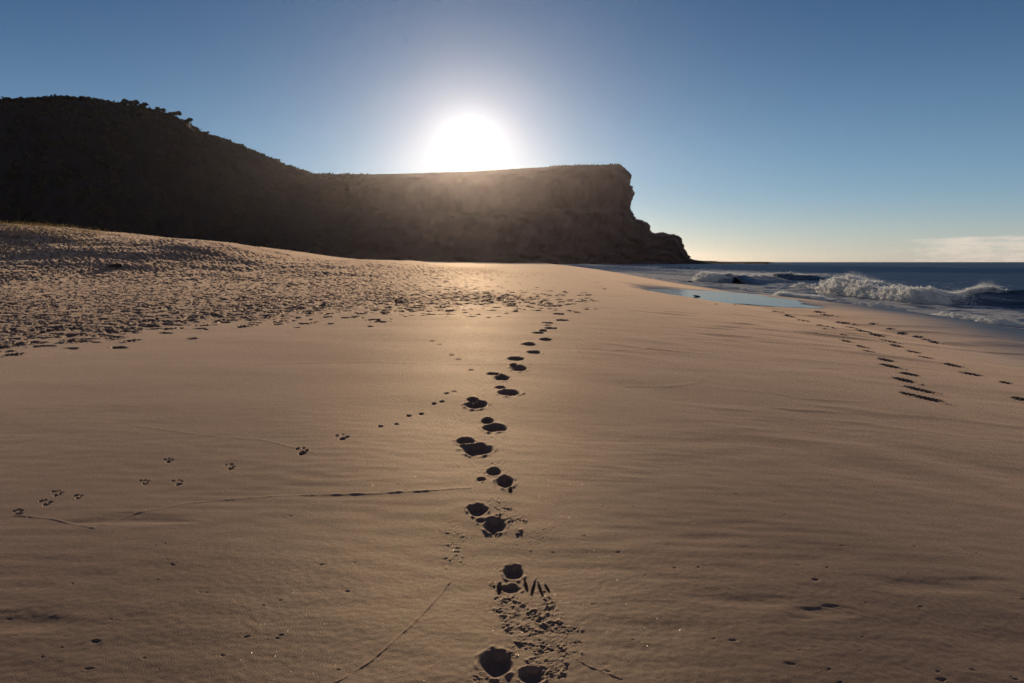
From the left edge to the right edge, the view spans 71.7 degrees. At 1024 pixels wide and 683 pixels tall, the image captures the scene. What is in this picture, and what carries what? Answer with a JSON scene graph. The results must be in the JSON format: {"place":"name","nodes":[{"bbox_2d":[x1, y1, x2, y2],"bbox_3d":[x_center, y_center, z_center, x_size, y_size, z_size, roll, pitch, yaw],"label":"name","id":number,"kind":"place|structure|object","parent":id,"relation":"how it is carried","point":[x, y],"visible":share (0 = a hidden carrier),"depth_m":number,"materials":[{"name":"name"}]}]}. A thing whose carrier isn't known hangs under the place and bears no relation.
{"place":"outdoors","nodes":[
{"label":"outdoors","id":0,"kind":"place"},
{"bbox_2d":[0,100,311,252],"bbox_3d":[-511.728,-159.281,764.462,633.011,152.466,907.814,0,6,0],"label":"hill","id":1,"kind":"structure","parent":0,"point":[84,161],"depth_m":578.80,"materials":[{"name":"plant"}]},
{"bbox_2d":[121,99,139,104],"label":"tree","id":2,"kind":"object","parent":1,"relation":"on","point":[130,102],"visible":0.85,"depth_m":683.32,"materials":[{"name":"green plant"}]},
{"bbox_2d":[134,102,148,106],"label":"tree","id":3,"kind":"object","parent":1,"relation":"on","point":[143,104],"visible":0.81,"depth_m":689.57,"materials":[{"name":"green plant"}]},
{"bbox_2d":[155,107,165,111],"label":"tree","id":4,"kind":"object","parent":1,"relation":"on","point":[161,109],"visible":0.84,"depth_m":707.86,"materials":[{"name":"green plant"}]},
{"bbox_2d":[168,111,181,115],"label":"tree","id":5,"kind":"object","parent":1,"relation":"on","point":[176,113],"visible":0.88,"depth_m":719.00,"materials":[{"name":"green plant"}]},
{"bbox_2d":[0,94,622,254],"bbox_3d":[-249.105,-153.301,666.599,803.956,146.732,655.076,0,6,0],"label":"scrub","id":6,"kind":"object","parent":1,"relation":"on","point":[27,118],"visible":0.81,"depth_m":592.83,"materials":[{"name":"green plant"}]},
{"bbox_2d":[0,260,1023,682],"bbox_3d":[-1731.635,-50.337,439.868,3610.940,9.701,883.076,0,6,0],"label":"beach","id":7,"kind":"structure","parent":0,"point":[712,492],"depth_m":4.42,"materials":[{"name":"beige sand"}]},
{"bbox_2d":[12,508,24,514],"bbox_3d":[-2.758,0.956,3.966,0.132,0.013,0.067,6,9,43],"label":"paw print","id":8,"kind":"object","parent":7,"relation":"on","point":[20,512],"visible":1,"depth_m":3.97},
{"bbox_2d":[38,498,53,505],"bbox_3d":[-2.708,0.939,4.123,0.153,0.013,0.080,6,9,44],"label":"paw print","id":9,"kind":"object","parent":7,"relation":"on","point":[47,503],"visible":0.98,"depth_m":4.13},
{"bbox_2d":[50,490,64,496],"bbox_3d":[-2.747,0.920,4.290,0.073,0.012,0.156,-5,8,-40],"label":"paw print","id":10,"kind":"object","parent":7,"relation":"on","point":[57,494],"visible":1,"depth_m":4.30},
{"bbox_2d":[73,494,83,498],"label":"paw print","id":11,"kind":"object","parent":7,"relation":"on","point":[79,497],"visible":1,"depth_m":4.24},
{"bbox_2d":[138,479,150,484],"bbox_3d":[-2.345,0.901,4.530,0.074,0.014,0.140,-3,7,-28],"label":"paw print","id":12,"kind":"object","parent":7,"relation":"on","point":[146,482],"visible":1,"depth_m":4.54},
{"bbox_2d":[163,457,174,462],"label":"paw print","id":13,"kind":"object","parent":7,"relation":"on","point":[169,460],"visible":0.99,"depth_m":5.03},
{"bbox_2d":[170,479,182,485],"bbox_3d":[-2.134,0.905,4.533,0.077,0.015,0.158,-5,8,-40],"label":"paw print","id":14,"kind":"object","parent":7,"relation":"on","point":[177,484],"visible":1,"depth_m":4.53},
{"bbox_2d":[224,463,236,469],"bbox_3d":[-1.932,0.865,4.875,0.075,0.014,0.180,-4,8,-32],"label":"paw print","id":15,"kind":"object","parent":7,"relation":"on","point":[233,466],"visible":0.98,"depth_m":4.89},
{"bbox_2d":[0,224,555,348],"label":"trampled sand","id":16,"kind":"structure","parent":7,"relation":"on","point":[67,286],"depth_m":37.49,"materials":[{"name":"beige sand"}]},
{"bbox_2d":[0,220,174,252],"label":"dune grass","id":17,"kind":"structure","parent":16,"relation":"on","point":[31,225],"depth_m":66.15,"materials":[{"name":"beige plant"}]},
{"bbox_2d":[106,263,121,266],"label":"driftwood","id":18,"kind":"object","parent":16,"relation":"on","point":[117,265],"visible":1,"depth_m":48.35,"materials":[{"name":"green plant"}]},
{"bbox_2d":[295,447,310,455],"bbox_3d":[-1.547,0.818,5.255,0.108,0.027,0.272,-3,7,-23],"label":"paw print","id":19,"kind":"object","parent":7,"relation":"on","point":[304,451],"visible":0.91,"depth_m":5.25},
{"bbox_2d":[334,433,350,440],"bbox_3d":[-1.351,0.771,5.675,0.130,0.023,0.234,-4,7,-29],"label":"paw print","id":20,"kind":"object","parent":7,"relation":"on","point":[346,437],"visible":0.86,"depth_m":5.68},
{"bbox_2d":[454,436,496,456],"bbox_3d":[-0.282,0.835,5.490,0.310,0.090,0.654,-1,7,-12],"label":"footprint","id":21,"kind":"object","parent":7,"relation":"on","point":[472,446],"visible":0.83,"depth_m":5.50},
{"bbox_2d":[462,396,490,408],"bbox_3d":[-0.354,0.636,7.111,0.284,0.068,0.587,0,6,0],"label":"footprint","id":22,"kind":"object","parent":7,"relation":"on","point":[473,402],"visible":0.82,"depth_m":7.14},
{"bbox_2d":[465,501,509,539],"bbox_3d":[-0.131,1.004,3.978,0.188,0.056,0.532,-3,7,-24],"label":"footprint","id":23,"kind":"object","parent":7,"relation":"on","point":[493,526],"visible":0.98,"depth_m":3.97},
{"bbox_2d":[478,416,512,432],"bbox_3d":[-0.146,0.752,6.254,0.305,0.066,0.620,0,6,0],"label":"footprint","id":24,"kind":"object","parent":7,"relation":"on","point":[489,423],"visible":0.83,"depth_m":6.25},
{"bbox_2d":[475,466,516,493],"bbox_3d":[-0.105,0.921,4.673,0.276,0.055,0.572,0,6,0],"label":"footprint","id":25,"kind":"object","parent":7,"relation":"on","point":[505,481],"visible":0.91,"depth_m":4.70},
{"bbox_2d":[485,372,513,380],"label":"footprint","id":26,"kind":"object","parent":7,"relation":"on","point":[497,376],"visible":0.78,"depth_m":8.79},
{"bbox_2d":[493,385,524,395],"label":"footprint","id":27,"kind":"object","parent":7,"relation":"on","point":[502,390],"visible":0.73,"depth_m":7.76},
{"bbox_2d":[474,645,550,682],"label":"footprint","id":28,"kind":"object","parent":7,"relation":"on","point":[495,662],"visible":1,"depth_m":2.55},
{"bbox_2d":[504,356,528,360],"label":"footprint","id":29,"kind":"object","parent":7,"relation":"on","point":[515,358],"visible":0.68,"depth_m":10.42},
{"bbox_2d":[507,363,530,371],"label":"footprint","id":30,"kind":"object","parent":7,"relation":"on","point":[517,367],"visible":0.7,"depth_m":9.56},
{"bbox_2d":[496,562,550,598],"bbox_3d":[0.052,1.107,3.267,0.246,0.034,0.374,0,6,0],"label":"footprint","id":31,"kind":"object","parent":7,"relation":"on","point":[512,573],"visible":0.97,"depth_m":3.24},
{"bbox_2d":[519,342,539,345],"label":"footprint","id":32,"kind":"object","parent":7,"relation":"on","point":[530,343],"visible":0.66,"depth_m":12.25},
{"bbox_2d":[524,350,544,353],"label":"footprint","id":33,"kind":"object","parent":7,"relation":"on","point":[534,351],"visible":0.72,"depth_m":11.19},
{"bbox_2d":[531,329,548,333],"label":"footprint","id":34,"kind":"object","parent":7,"relation":"on","point":[542,331],"visible":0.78,"depth_m":14.21},
{"bbox_2d":[538,337,554,340],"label":"footprint","id":35,"kind":"object","parent":7,"relation":"on","point":[545,339],"visible":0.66,"depth_m":12.96},
{"bbox_2d":[540,322,558,328],"bbox_3d":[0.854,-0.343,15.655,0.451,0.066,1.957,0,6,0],"label":"footprint","id":36,"kind":"object","parent":7,"relation":"on","point":[550,325],"visible":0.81,"depth_m":15.62},
{"bbox_2d":[553,319,572,320],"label":"footprint","id":37,"kind":"object","parent":7,"relation":"on","point":[562,319],"visible":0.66,"depth_m":17.21},
{"bbox_2d":[646,289,823,308],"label":"tide pool","id":38,"kind":"structure","parent":7,"relation":"on","point":[734,297],"depth_m":33.64,"materials":[{"name":"liquid"}]},
{"bbox_2d":[834,321,851,323],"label":"footprint","id":39,"kind":"object","parent":7,"relation":"on","point":[842,322],"visible":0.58,"depth_m":21.91},
{"bbox_2d":[868,333,888,337],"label":"footprint","id":40,"kind":"object","parent":7,"relation":"on","point":[878,335],"visible":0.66,"depth_m":18.00},
{"bbox_2d":[877,357,899,362],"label":"footprint","id":41,"kind":"object","parent":7,"relation":"on","point":[884,359],"visible":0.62,"depth_m":12.59},
{"bbox_2d":[877,363,906,369],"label":"footprint","id":42,"kind":"object","parent":7,"relation":"on","point":[888,365],"visible":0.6,"depth_m":11.69},
{"bbox_2d":[887,343,907,347],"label":"footprint","id":43,"kind":"object","parent":7,"relation":"on","point":[894,345],"visible":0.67,"depth_m":15.62},
{"bbox_2d":[896,332,909,334],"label":"footprint","id":44,"kind":"object","parent":7,"relation":"on","point":[904,333],"visible":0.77,"depth_m":19.29},
{"bbox_2d":[890,376,922,384],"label":"footprint","id":45,"kind":"object","parent":7,"relation":"on","point":[905,380],"visible":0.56,"depth_m":10.14},
{"bbox_2d":[896,371,923,376],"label":"footprint","id":46,"kind":"object","parent":7,"relation":"on","point":[911,374],"visible":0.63,"depth_m":10.89},
{"bbox_2d":[912,335,926,337],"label":"footprint","id":47,"kind":"object","parent":7,"relation":"on","point":[916,336],"visible":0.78,"depth_m":18.53},
{"bbox_2d":[901,385,945,395],"bbox_3d":[5.397,0.666,9.279,0.326,0.096,0.734,-2,7,-14],"label":"footprint","id":48,"kind":"object","parent":7,"relation":"on","point":[918,389],"visible":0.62,"depth_m":9.39},
{"bbox_2d":[899,391,955,404],"bbox_3d":[5.035,0.727,8.650,0.394,0.141,0.764,0,6,0],"label":"footprint","id":49,"kind":"object","parent":7,"relation":"on","point":[927,398],"visible":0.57,"depth_m":8.71},
{"bbox_2d":[929,341,943,344],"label":"footprint","id":50,"kind":"object","parent":7,"relation":"on","point":[937,342],"visible":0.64,"depth_m":17.41},
{"bbox_2d":[941,362,968,368],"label":"footprint","id":51,"kind":"object","parent":7,"relation":"on","point":[949,364],"visible":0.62,"depth_m":12.62},
{"bbox_2d":[959,371,987,376],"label":"footprint","id":52,"kind":"object","parent":7,"relation":"on","point":[969,373],"visible":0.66,"depth_m":11.57},
{"bbox_2d":[1007,395,1023,400],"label":"footprint","id":53,"kind":"object","parent":7,"relation":"on","point":[1017,398],"visible":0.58,"depth_m":9.24},
{"bbox_2d":[0,0,1023,261],"label":"sky","id":54,"kind":"structure","parent":0,"point":[743,130],"materials":[{"name":"blue"}]},
{"bbox_2d":[310,164,771,263],"bbox_3d":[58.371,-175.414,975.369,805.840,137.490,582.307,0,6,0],"label":"headland","id":55,"kind":"structure","parent":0,"point":[577,214],"depth_m":909.72,"materials":[{"name":"brown stone"}]},
{"bbox_2d":[559,262,1023,329],"bbox_3d":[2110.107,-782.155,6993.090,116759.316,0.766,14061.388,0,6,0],"label":"sea","id":56,"kind":"structure","parent":0,"point":[951,276],"depth_m":133.03,"materials":[{"name":"blue liquid"}]},
{"bbox_2d":[584,266,696,268],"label":"breaking wave","id":57,"kind":"object","parent":56,"relation":"on","point":[664,267],"visible":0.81,"depth_m":290.60,"materials":[{"name":"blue liquid"}]},
{"bbox_2d":[608,270,695,275],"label":"breaking wave","id":58,"kind":"object","parent":56,"relation":"on","point":[670,273],"visible":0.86,"depth_m":153.89,"materials":[{"name":"white liquid"}]},
{"bbox_2d":[697,285,761,291],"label":"whitewater","id":59,"kind":"structure","parent":56,"relation":"on","point":[728,287],"depth_m":67.05,"materials":[{"name":"white liquid"}]},
{"bbox_2d":[692,270,797,284],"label":"breaking wave","id":60,"kind":"object","parent":56,"relation":"on","point":[729,277],"visible":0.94,"depth_m":89.09,"materials":[{"name":"white liquid"}]},
{"bbox_2d":[770,271,826,280],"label":"breaking wave","id":61,"kind":"object","parent":56,"relation":"on","point":[790,276],"visible":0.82,"depth_m":102.65,"materials":[{"name":"blue liquid"}]},
{"bbox_2d":[772,291,834,300],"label":"whitewater","id":62,"kind":"structure","parent":56,"relation":"on","point":[803,296],"depth_m":47.80,"materials":[{"name":"white liquid"}]},
{"bbox_2d":[789,282,819,288],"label":"breaking wave","id":63,"kind":"object","parent":56,"relation":"on","point":[805,285],"visible":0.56,"depth_m":70.55,"materials":[{"name":"white liquid"}]},
{"bbox_2d":[853,302,906,310],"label":"whitewater","id":64,"kind":"structure","parent":56,"relation":"on","point":[873,304],"depth_m":39.45,"materials":[{"name":"white liquid"}]},
{"bbox_2d":[815,268,1023,307],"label":"breaking wave","id":65,"kind":"object","parent":56,"relation":"on","point":[857,286],"visible":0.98,"depth_m":44.66,"materials":[{"name":"white liquid"}]},
{"bbox_2d":[931,311,1023,327],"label":"whitewater","id":66,"kind":"structure","parent":56,"relation":"on","point":[987,320],"depth_m":30.37,"materials":[{"name":"white liquid"}]}
]}

